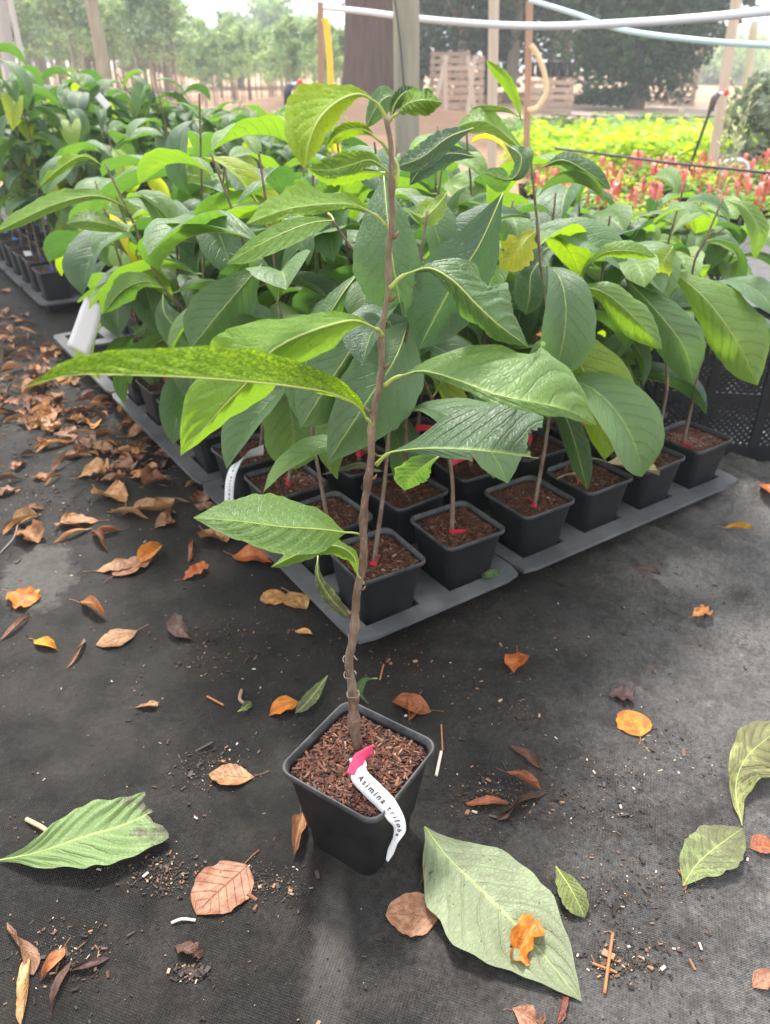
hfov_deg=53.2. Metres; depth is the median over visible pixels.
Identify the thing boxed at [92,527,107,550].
fallen leaf
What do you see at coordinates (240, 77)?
young tree
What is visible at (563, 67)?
black pot
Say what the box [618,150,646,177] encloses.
tagged plant
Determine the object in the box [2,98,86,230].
potted pawpaw
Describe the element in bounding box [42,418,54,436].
fallen leaf
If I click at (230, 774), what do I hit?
fallen leaf
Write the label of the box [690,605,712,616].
fallen leaf
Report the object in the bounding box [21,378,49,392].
fallen leaf
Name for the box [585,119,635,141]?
bedding plant
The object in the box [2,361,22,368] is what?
fallen leaf
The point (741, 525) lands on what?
fallen leaf
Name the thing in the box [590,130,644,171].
bedding plant
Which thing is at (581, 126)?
bedding plant
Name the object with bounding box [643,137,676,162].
bedding plant
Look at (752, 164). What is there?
tagged plant
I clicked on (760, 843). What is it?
fallen leaf
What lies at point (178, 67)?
young tree
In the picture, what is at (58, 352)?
fallen leaf
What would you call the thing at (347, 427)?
potted pawpaw
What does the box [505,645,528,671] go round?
fallen leaf
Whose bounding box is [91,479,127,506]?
fallen leaf
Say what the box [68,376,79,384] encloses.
fallen leaf
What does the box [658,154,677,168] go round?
tagged plant
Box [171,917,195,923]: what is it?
root piece
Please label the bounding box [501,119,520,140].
bedding plant
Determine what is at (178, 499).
fallen leaf
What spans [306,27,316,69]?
young tree
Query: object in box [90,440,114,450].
fallen leaf
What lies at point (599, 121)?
bedding plant
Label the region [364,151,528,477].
potted pawpaw
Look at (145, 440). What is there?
fallen leaf
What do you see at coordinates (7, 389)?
fallen leaf
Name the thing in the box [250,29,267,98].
young tree
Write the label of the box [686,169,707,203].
tagged plant
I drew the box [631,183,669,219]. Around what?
tagged plant
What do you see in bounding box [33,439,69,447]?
fallen leaf
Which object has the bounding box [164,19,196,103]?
young tree
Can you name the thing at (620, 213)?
potted pawpaw
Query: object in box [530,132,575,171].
bedding plant
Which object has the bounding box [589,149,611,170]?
tagged plant
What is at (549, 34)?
tree
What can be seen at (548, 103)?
pallet
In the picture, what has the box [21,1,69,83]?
young tree
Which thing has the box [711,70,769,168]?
shrub
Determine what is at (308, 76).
young tree
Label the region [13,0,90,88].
young tree
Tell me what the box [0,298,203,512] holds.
bark shreds
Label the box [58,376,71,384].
fallen leaf
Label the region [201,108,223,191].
potted pawpaw
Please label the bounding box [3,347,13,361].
fallen leaf
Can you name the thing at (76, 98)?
potted pawpaw
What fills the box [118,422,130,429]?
fallen leaf
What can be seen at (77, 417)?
fallen leaf
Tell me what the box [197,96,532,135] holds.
earth mound
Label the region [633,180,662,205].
tagged plant
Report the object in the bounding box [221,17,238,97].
young tree
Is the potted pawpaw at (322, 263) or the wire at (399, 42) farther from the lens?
the wire at (399, 42)
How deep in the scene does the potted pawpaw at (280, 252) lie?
2.01 m
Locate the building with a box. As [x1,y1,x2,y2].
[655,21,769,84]
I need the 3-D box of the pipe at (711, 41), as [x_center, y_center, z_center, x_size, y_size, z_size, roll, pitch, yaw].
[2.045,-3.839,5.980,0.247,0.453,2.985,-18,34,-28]
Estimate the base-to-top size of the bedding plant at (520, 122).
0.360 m
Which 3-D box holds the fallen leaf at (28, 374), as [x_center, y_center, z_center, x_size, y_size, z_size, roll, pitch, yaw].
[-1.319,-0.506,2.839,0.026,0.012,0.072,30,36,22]
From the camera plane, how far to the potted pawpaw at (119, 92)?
4.35 m
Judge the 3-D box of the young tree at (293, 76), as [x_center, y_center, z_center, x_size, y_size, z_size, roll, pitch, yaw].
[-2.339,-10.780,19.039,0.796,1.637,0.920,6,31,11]
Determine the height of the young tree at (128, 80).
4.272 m
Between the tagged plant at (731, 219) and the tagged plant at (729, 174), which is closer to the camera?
the tagged plant at (731, 219)
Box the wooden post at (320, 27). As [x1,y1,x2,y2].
[317,2,323,83]
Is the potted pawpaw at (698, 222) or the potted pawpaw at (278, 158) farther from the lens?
the potted pawpaw at (278, 158)
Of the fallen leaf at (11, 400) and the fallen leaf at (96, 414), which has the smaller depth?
the fallen leaf at (96, 414)
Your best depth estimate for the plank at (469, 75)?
18.33 m
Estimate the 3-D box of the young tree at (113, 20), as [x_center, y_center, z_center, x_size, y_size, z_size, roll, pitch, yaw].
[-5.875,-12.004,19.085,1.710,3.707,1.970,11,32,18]
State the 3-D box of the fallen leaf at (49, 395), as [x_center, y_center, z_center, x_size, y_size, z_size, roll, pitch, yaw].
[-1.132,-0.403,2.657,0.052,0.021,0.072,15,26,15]
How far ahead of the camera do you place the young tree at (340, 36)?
21.56 m
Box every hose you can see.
[321,17,333,84]
[527,43,548,112]
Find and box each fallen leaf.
[0,307,9,312]
[0,325,12,332]
[0,330,9,338]
[0,373,14,379]
[0,384,11,392]
[0,396,19,404]
[0,409,10,414]
[0,475,25,480]
[0,485,24,494]
[0,507,37,529]
[0,515,33,531]
[0,616,29,639]
[0,792,168,868]
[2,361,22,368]
[2,515,38,534]
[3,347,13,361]
[3,414,24,422]
[3,586,41,608]
[6,923,39,974]
[7,334,25,341]
[8,459,31,469]
[12,320,34,324]
[12,407,25,413]
[12,519,44,542]
[13,326,37,333]
[13,415,34,423]
[16,352,34,359]
[16,957,30,1023]
[18,414,33,429]
[20,372,36,378]
[20,396,37,404]
[20,449,34,454]
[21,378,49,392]
[21,389,36,405]
[22,360,46,373]
[23,333,29,339]
[23,411,47,424]
[25,401,29,411]
[26,418,45,431]
[27,404,50,413]
[27,502,43,508]
[28,346,39,352]
[29,636,57,649]
[30,364,51,369]
[30,386,46,390]
[32,472,46,480]
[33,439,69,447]
[34,394,54,404]
[34,472,49,478]
[35,436,48,445]
[35,439,67,452]
[37,351,52,358]
[38,409,56,427]
[39,937,70,980]
[40,347,46,353]
[41,342,54,347]
[41,398,49,410]
[41,417,64,430]
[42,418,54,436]
[44,473,60,485]
[45,353,64,358]
[46,393,64,398]
[47,344,59,350]
[48,422,77,429]
[49,402,63,412]
[49,959,72,1014]
[51,391,63,396]
[51,454,81,470]
[52,350,60,359]
[53,425,79,437]
[53,528,90,542]
[54,510,108,524]
[56,376,69,381]
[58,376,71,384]
[59,521,80,526]
[60,429,94,436]
[62,404,96,415]
[63,434,78,443]
[64,413,82,419]
[65,450,88,454]
[66,639,85,668]
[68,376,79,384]
[68,957,109,971]
[69,595,108,619]
[70,457,108,478]
[71,393,91,401]
[73,429,96,448]
[76,452,91,456]
[77,437,90,450]
[78,389,95,395]
[78,406,93,414]
[83,417,101,428]
[83,558,135,571]
[86,394,108,405]
[86,400,98,405]
[89,401,106,408]
[89,449,99,456]
[90,412,104,418]
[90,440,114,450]
[91,469,125,480]
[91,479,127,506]
[91,526,129,535]
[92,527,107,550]
[95,402,114,408]
[95,427,122,438]
[96,624,148,646]
[97,435,120,456]
[103,556,151,582]
[108,507,148,518]
[109,457,137,469]
[110,420,135,427]
[111,497,174,511]
[116,446,133,450]
[117,405,132,426]
[117,423,144,436]
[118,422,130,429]
[125,470,142,477]
[129,439,150,452]
[129,469,142,474]
[130,447,150,453]
[130,454,144,458]
[134,541,161,567]
[137,700,158,706]
[140,437,151,449]
[140,469,173,484]
[141,465,150,480]
[144,462,156,471]
[150,512,174,529]
[154,508,172,525]
[155,458,166,468]
[157,448,168,457]
[166,612,193,638]
[170,941,202,958]
[173,498,188,501]
[175,561,209,580]
[180,480,195,488]
[188,539,192,561]
[189,486,210,502]
[191,850,259,914]
[195,501,216,510]
[197,525,229,542]
[209,763,268,784]
[224,544,272,562]
[238,701,251,711]
[260,589,285,604]
[269,695,298,715]
[281,587,309,608]
[292,628,311,633]
[292,806,305,855]
[295,675,327,712]
[324,462,381,473]
[357,677,376,702]
[386,892,438,936]
[392,693,443,713]
[408,691,423,720]
[423,827,581,1000]
[463,796,507,805]
[481,569,498,578]
[497,768,541,789]
[498,791,546,819]
[503,1003,545,1023]
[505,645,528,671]
[509,744,544,770]
[510,914,544,965]
[555,866,588,917]
[557,473,575,478]
[557,994,568,1023]
[592,457,659,475]
[602,685,634,700]
[616,710,651,743]
[634,564,660,574]
[677,869,687,889]
[680,825,745,885]
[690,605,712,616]
[719,522,754,528]
[728,720,769,825]
[745,968,769,990]
[746,834,769,853]
[759,480,769,492]
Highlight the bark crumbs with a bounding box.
[0,445,769,1023]
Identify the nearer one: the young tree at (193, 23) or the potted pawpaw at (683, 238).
the potted pawpaw at (683, 238)
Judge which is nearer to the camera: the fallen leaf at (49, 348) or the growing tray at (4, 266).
the fallen leaf at (49, 348)
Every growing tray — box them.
[0,260,13,270]
[6,269,31,286]
[23,285,84,311]
[54,327,133,393]
[112,390,259,484]
[203,478,517,643]
[442,469,737,573]
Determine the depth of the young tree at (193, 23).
27.25 m
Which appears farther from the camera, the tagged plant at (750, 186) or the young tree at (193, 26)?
the young tree at (193, 26)
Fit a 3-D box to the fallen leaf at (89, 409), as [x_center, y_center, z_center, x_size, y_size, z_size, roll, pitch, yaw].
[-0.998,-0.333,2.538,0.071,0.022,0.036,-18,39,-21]
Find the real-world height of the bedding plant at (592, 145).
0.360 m
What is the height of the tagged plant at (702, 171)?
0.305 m
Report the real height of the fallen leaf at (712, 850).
0.018 m
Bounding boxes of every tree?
[0,0,50,56]
[9,1,31,45]
[11,15,57,74]
[12,0,49,84]
[13,0,68,85]
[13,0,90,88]
[13,41,50,84]
[14,35,36,65]
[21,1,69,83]
[28,0,110,70]
[30,13,56,84]
[44,0,110,69]
[47,12,81,73]
[49,52,67,85]
[62,0,115,73]
[64,52,88,68]
[85,0,137,96]
[89,0,148,87]
[89,2,131,89]
[100,0,166,94]
[101,0,186,94]
[114,0,176,106]
[116,50,174,90]
[117,36,138,95]
[117,40,144,78]
[118,52,146,89]
[118,54,130,90]
[126,0,202,105]
[126,0,206,105]
[136,0,195,93]
[138,49,158,82]
[149,13,199,99]
[162,41,179,103]
[163,1,178,96]
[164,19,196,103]
[170,29,193,96]
[174,0,198,84]
[182,43,214,107]
[184,12,219,107]
[185,19,211,99]
[193,23,226,107]
[195,26,220,103]
[203,30,258,104]
[204,29,222,107]
[213,10,264,88]
[214,23,248,103]
[215,9,236,100]
[217,45,223,100]
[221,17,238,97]
[222,21,257,102]
[229,22,261,100]
[233,22,268,100]
[236,35,246,102]
[243,0,316,80]
[248,29,259,97]
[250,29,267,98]
[251,18,271,97]
[256,25,289,96]
[259,31,287,97]
[261,12,311,93]
[263,36,300,95]
[265,30,304,85]
[272,39,307,90]
[280,35,311,81]
[287,16,309,89]
[290,15,333,83]
[297,41,316,79]
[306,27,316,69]
[308,35,341,81]
[311,33,343,83]
[330,22,343,84]
[341,0,479,91]
[419,0,513,101]
[419,0,566,102]
[424,3,559,93]
[427,8,625,93]
[503,0,585,100]
[553,0,767,108]
[689,29,769,84]
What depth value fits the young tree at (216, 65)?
24.68 m
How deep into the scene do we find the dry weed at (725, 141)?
4.87 m
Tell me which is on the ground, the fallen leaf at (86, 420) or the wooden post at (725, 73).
the wooden post at (725, 73)
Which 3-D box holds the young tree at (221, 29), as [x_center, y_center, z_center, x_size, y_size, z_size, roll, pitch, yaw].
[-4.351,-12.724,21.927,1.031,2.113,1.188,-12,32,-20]
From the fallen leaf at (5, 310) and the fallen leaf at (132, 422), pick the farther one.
the fallen leaf at (5, 310)
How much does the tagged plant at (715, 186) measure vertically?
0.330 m
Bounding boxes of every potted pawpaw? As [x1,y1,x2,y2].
[0,42,54,291]
[0,60,72,300]
[0,73,49,247]
[0,85,39,274]
[0,89,53,282]
[0,153,274,500]
[0,161,27,267]
[0,218,21,260]
[1,65,54,240]
[1,79,57,243]
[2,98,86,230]
[16,95,98,228]
[20,181,47,234]
[24,82,595,874]
[28,91,114,292]
[39,121,162,334]
[42,66,141,267]
[43,85,100,176]
[43,197,185,425]
[47,68,76,88]
[52,67,116,188]
[55,181,146,405]
[56,72,104,188]
[62,120,169,342]
[67,210,268,446]
[87,105,149,193]
[88,93,281,473]
[89,74,171,193]
[100,91,235,299]
[100,93,158,186]
[104,87,127,136]
[106,105,146,189]
[107,79,154,113]
[123,69,192,191]
[137,148,338,501]
[137,153,423,576]
[139,138,154,150]
[141,115,173,189]
[143,119,175,144]
[145,101,202,141]
[147,83,228,193]
[164,146,232,298]
[170,124,313,429]
[192,111,231,167]
[193,115,374,479]
[197,118,257,177]
[200,220,358,432]
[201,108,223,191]
[209,101,266,168]
[219,106,247,116]
[224,167,295,290]
[226,142,432,505]
[227,85,527,590]
[228,110,262,168]
[251,105,290,168]
[254,163,352,303]
[258,143,300,169]
[260,136,281,163]
[263,176,520,625]
[277,149,329,169]
[279,172,307,302]
[280,129,341,179]
[287,202,384,448]
[288,254,326,297]
[303,142,482,544]
[321,143,350,155]
[325,157,437,266]
[328,144,352,153]
[358,126,487,421]
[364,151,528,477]
[394,145,405,204]
[397,199,412,217]
[401,148,460,206]
[408,171,475,219]
[409,133,551,344]
[409,199,533,264]
[418,192,626,511]
[455,60,664,557]
[467,240,661,532]
[489,240,509,346]
[499,192,668,483]
[499,237,605,351]
[523,154,637,365]
[544,215,706,462]
[568,207,660,268]
[581,209,671,330]
[592,246,705,509]
[593,166,729,417]
[593,268,610,338]
[604,198,769,488]
[628,197,713,278]
[631,216,679,292]
[656,192,747,324]
[661,210,752,274]
[703,219,769,294]
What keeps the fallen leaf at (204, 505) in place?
on the weed fabric
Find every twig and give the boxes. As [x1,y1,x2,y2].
[0,524,17,553]
[25,817,46,830]
[206,695,223,705]
[238,689,243,703]
[441,724,442,750]
[592,962,617,973]
[603,932,613,993]
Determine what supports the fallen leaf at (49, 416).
on the weed fabric
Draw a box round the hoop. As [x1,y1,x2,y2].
[719,158,749,176]
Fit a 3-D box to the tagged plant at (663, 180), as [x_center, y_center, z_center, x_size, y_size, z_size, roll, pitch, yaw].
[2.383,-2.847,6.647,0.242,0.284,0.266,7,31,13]
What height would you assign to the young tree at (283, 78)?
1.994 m
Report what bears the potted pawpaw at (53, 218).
on the growing tray at (57, 305)
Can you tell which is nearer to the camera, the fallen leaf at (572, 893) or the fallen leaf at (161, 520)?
the fallen leaf at (572, 893)
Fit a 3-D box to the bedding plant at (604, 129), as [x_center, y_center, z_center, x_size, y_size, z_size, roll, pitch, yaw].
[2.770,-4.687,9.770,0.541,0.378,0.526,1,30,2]
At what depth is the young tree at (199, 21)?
21.68 m
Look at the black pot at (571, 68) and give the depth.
19.05 m
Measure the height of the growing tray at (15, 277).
0.054 m
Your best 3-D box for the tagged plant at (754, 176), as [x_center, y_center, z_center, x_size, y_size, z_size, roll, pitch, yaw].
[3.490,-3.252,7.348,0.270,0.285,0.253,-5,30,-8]
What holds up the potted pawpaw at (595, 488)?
on the growing tray at (572, 540)
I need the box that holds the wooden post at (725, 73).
[708,0,741,179]
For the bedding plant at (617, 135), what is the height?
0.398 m
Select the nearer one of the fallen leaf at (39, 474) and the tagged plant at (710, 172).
the fallen leaf at (39, 474)
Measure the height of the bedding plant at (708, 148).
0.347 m
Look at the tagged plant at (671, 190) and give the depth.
6.32 m
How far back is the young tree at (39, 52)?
18.58 m
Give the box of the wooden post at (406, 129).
[393,0,418,157]
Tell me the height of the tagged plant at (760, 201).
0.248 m
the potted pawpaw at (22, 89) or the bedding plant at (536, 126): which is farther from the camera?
the bedding plant at (536, 126)
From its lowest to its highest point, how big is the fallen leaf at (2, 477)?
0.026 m
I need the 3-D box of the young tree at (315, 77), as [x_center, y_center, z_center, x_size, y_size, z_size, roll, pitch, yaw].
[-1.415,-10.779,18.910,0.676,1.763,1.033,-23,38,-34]
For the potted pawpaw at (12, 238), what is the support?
on the growing tray at (4, 266)
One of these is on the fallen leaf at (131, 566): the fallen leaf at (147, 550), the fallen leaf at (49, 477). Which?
the fallen leaf at (147, 550)
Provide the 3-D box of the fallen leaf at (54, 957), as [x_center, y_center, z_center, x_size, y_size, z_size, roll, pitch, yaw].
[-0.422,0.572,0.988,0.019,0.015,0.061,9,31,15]
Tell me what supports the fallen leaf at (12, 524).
on the weed fabric
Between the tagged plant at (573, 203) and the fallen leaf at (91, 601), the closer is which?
the fallen leaf at (91, 601)
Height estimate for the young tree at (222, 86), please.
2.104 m
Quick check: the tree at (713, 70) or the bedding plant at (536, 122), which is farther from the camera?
the tree at (713, 70)
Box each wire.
[394,0,404,85]
[550,115,747,117]
[555,147,769,174]
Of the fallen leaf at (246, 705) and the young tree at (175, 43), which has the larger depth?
the young tree at (175, 43)
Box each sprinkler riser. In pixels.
[284,78,302,104]
[687,89,729,176]
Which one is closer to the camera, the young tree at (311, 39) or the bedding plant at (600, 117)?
the bedding plant at (600, 117)
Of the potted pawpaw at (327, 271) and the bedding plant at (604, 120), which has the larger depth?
the bedding plant at (604, 120)
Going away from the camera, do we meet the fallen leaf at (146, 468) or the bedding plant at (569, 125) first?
the fallen leaf at (146, 468)
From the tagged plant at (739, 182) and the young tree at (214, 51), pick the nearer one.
the tagged plant at (739, 182)
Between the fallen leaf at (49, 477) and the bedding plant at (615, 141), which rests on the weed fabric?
the fallen leaf at (49, 477)
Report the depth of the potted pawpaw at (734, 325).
1.67 m
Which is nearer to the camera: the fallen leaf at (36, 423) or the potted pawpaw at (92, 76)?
the fallen leaf at (36, 423)
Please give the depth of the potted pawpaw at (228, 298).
1.51 m
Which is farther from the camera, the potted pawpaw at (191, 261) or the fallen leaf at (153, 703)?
the potted pawpaw at (191, 261)
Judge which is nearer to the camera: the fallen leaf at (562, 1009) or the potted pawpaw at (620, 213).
the fallen leaf at (562, 1009)
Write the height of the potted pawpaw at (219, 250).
0.941 m
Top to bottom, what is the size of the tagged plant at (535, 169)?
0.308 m
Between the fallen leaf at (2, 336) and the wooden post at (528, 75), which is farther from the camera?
the wooden post at (528, 75)
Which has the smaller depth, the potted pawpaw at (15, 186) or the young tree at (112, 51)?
the potted pawpaw at (15, 186)
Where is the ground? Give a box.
[0,70,763,199]
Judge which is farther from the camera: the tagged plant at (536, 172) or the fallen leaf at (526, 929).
the tagged plant at (536, 172)
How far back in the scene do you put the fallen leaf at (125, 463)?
2.21 m
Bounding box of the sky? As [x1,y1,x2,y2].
[1,0,769,69]
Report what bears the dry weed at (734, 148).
on the weed fabric
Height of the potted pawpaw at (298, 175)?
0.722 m
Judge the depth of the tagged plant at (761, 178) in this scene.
6.25 m
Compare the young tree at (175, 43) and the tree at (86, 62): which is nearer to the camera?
the young tree at (175, 43)
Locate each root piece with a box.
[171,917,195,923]
[435,750,442,776]
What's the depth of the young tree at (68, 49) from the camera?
21.34 m
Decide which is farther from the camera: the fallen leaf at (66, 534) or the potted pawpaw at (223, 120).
the potted pawpaw at (223, 120)
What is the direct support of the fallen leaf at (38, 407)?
on the weed fabric
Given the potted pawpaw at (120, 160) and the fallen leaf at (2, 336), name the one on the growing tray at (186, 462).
the potted pawpaw at (120, 160)
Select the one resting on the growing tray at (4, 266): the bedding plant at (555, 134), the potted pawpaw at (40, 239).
the potted pawpaw at (40, 239)
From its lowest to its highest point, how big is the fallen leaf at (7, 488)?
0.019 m
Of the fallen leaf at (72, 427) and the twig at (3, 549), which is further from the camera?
the fallen leaf at (72, 427)
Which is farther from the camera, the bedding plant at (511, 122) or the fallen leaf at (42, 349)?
the bedding plant at (511, 122)
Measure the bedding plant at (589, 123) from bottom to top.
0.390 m
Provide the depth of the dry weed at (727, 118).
4.91 m
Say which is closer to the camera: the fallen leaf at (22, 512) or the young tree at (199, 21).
the fallen leaf at (22, 512)
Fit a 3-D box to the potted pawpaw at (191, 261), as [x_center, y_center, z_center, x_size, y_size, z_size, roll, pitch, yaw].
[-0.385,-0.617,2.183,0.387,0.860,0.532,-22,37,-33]
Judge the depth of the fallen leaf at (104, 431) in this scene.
2.38 m
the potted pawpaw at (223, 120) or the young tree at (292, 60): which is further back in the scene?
the young tree at (292, 60)
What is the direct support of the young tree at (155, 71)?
on the track
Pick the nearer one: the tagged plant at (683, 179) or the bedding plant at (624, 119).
the tagged plant at (683, 179)
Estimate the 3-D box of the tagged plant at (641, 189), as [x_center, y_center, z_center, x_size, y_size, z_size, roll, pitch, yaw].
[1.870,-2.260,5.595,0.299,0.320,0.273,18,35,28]
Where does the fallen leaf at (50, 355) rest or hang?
on the weed fabric
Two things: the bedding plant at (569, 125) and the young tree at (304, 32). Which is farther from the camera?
the young tree at (304, 32)
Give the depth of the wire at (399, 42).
5.03 m
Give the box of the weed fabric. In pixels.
[0,200,769,1023]
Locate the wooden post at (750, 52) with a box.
[740,20,758,98]
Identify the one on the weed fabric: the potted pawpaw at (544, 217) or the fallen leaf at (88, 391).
the fallen leaf at (88, 391)
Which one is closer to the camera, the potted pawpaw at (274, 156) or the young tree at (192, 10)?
the potted pawpaw at (274, 156)
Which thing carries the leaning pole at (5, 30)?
on the weed fabric
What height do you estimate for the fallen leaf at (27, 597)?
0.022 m
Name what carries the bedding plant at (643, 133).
on the ground
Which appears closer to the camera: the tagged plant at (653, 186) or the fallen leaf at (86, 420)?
the fallen leaf at (86, 420)
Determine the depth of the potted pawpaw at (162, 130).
3.85 m
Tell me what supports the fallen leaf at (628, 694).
on the weed fabric
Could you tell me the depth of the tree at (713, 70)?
52.37 m
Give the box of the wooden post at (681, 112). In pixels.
[677,107,684,126]
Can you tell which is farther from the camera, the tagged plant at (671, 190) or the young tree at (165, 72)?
the young tree at (165, 72)
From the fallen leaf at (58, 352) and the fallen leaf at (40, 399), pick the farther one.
the fallen leaf at (58, 352)
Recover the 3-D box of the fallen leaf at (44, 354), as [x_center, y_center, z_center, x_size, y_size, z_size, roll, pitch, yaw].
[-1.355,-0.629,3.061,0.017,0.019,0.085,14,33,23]
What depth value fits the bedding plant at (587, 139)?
9.60 m
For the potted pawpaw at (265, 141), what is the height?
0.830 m
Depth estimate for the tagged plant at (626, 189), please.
6.07 m
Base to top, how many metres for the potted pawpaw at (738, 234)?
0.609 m
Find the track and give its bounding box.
[152,104,730,118]
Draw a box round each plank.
[435,56,448,97]
[443,55,447,108]
[466,55,476,111]
[466,56,475,107]
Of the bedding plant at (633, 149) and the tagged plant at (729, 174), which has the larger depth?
the bedding plant at (633, 149)
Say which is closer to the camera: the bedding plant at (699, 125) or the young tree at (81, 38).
the bedding plant at (699, 125)
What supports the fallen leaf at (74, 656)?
on the weed fabric
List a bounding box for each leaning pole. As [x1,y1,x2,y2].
[0,0,15,78]
[8,0,24,65]
[85,0,111,93]
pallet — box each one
[429,50,469,109]
[439,56,484,111]
[531,78,574,113]
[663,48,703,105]
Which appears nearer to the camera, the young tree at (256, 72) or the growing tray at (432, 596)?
the growing tray at (432, 596)
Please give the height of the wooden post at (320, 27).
1.479 m
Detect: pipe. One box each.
[323,5,769,29]
[528,0,769,48]
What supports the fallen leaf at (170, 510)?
on the weed fabric
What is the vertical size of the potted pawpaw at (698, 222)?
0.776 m
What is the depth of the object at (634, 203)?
5.26 m
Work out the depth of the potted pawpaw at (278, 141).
4.50 m
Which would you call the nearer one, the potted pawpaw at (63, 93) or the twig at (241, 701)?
the twig at (241, 701)
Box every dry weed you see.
[710,79,735,231]
[711,89,752,232]
[712,77,734,231]
[715,80,752,225]
[720,83,761,235]
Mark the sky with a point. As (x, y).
(206, 9)
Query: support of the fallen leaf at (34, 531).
on the weed fabric
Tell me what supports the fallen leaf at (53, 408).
on the weed fabric
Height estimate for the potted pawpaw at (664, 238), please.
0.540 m
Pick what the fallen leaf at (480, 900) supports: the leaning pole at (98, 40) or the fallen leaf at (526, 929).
the fallen leaf at (526, 929)
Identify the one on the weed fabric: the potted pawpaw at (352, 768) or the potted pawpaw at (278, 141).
the potted pawpaw at (352, 768)
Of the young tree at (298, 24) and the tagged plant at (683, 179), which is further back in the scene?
the young tree at (298, 24)
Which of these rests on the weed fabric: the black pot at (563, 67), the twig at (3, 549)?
the twig at (3, 549)
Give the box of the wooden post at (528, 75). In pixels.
[523,1,532,175]
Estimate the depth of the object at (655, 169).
6.34 m
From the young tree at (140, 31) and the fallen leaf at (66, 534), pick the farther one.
the young tree at (140, 31)
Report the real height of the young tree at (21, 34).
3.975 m
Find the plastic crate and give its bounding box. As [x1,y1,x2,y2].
[634,306,769,460]
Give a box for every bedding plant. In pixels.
[498,128,546,165]
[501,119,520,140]
[503,116,522,131]
[504,117,532,138]
[504,118,523,136]
[506,125,550,159]
[507,117,549,135]
[515,115,550,130]
[518,116,557,142]
[518,120,557,144]
[518,134,560,156]
[521,140,560,172]
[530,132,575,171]
[530,142,555,171]
[531,120,568,152]
[545,114,574,126]
[547,127,577,146]
[548,116,580,128]
[553,139,582,155]
[555,139,590,157]
[557,142,588,156]
[562,120,602,142]
[564,117,594,125]
[564,125,583,133]
[565,119,583,128]
[566,124,608,157]
[566,125,591,143]
[567,119,593,136]
[572,122,615,148]
[573,136,616,167]
[573,145,605,167]
[577,118,610,128]
[580,132,626,164]
[585,112,616,125]
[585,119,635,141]
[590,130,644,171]
[591,127,621,139]
[593,127,643,158]
[593,130,655,169]
[597,115,637,132]
[599,122,634,136]
[608,112,640,123]
[609,126,641,153]
[609,136,654,167]
[612,127,659,164]
[615,115,648,130]
[616,131,665,169]
[626,113,655,134]
[628,121,665,137]
[633,118,671,133]
[636,120,672,145]
[642,132,680,160]
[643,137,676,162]
[650,126,677,143]
[652,128,695,168]
[653,114,677,123]
[654,119,680,132]
[662,130,722,169]
[663,115,697,127]
[664,126,710,157]
[665,120,701,136]
[666,114,703,127]
[667,142,702,166]
[668,123,710,157]
[673,116,702,128]
[685,118,722,133]
[687,140,731,164]
[728,133,769,159]
[747,138,769,162]
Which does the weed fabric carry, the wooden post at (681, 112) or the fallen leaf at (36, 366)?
the fallen leaf at (36, 366)
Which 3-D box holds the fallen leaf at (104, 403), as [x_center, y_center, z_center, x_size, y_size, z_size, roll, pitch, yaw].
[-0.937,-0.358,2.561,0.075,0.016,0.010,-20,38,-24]
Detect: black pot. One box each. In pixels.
[531,62,535,76]
[536,62,541,76]
[544,62,551,76]
[552,62,559,76]
[560,62,567,76]
[568,62,575,76]
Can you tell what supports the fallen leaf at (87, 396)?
on the weed fabric
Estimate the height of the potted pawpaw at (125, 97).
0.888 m
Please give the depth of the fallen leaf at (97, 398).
2.63 m
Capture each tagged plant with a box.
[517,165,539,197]
[524,174,545,199]
[525,170,545,191]
[529,153,551,183]
[535,177,548,193]
[539,166,558,180]
[539,167,561,181]
[569,186,594,215]
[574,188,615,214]
[586,189,618,214]
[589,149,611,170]
[590,178,625,201]
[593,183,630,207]
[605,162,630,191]
[606,176,629,200]
[611,166,636,200]
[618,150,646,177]
[618,155,649,192]
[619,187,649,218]
[627,151,651,177]
[627,176,648,201]
[627,179,656,207]
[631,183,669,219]
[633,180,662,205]
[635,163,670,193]
[653,165,668,197]
[657,198,678,230]
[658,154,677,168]
[660,156,684,194]
[663,165,695,203]
[667,169,701,201]
[679,166,696,191]
[682,161,705,181]
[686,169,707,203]
[688,162,716,187]
[690,151,716,179]
[694,162,729,203]
[698,182,721,231]
[702,170,736,195]
[703,165,713,183]
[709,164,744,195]
[710,155,727,173]
[713,175,754,222]
[714,187,736,229]
[716,165,739,186]
[727,154,755,179]
[728,165,756,197]
[734,153,749,168]
[734,182,755,216]
[738,159,766,192]
[741,182,769,225]
[742,157,763,177]
[743,187,769,208]
[750,174,769,215]
[752,170,769,193]
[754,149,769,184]
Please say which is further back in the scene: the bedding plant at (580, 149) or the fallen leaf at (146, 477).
the bedding plant at (580, 149)
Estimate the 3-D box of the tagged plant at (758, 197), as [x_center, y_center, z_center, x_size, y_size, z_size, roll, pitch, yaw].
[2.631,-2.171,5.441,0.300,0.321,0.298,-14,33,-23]
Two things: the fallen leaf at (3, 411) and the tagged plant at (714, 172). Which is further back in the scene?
the tagged plant at (714, 172)
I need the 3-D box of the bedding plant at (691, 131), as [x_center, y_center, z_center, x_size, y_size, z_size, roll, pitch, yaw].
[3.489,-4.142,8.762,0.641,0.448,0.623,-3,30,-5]
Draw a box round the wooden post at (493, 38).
[487,0,498,168]
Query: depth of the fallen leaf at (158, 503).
2.00 m
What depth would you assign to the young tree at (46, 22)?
21.76 m
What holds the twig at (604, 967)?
on the weed fabric
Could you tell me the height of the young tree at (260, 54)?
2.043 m
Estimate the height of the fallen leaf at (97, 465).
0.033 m
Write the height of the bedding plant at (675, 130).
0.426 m

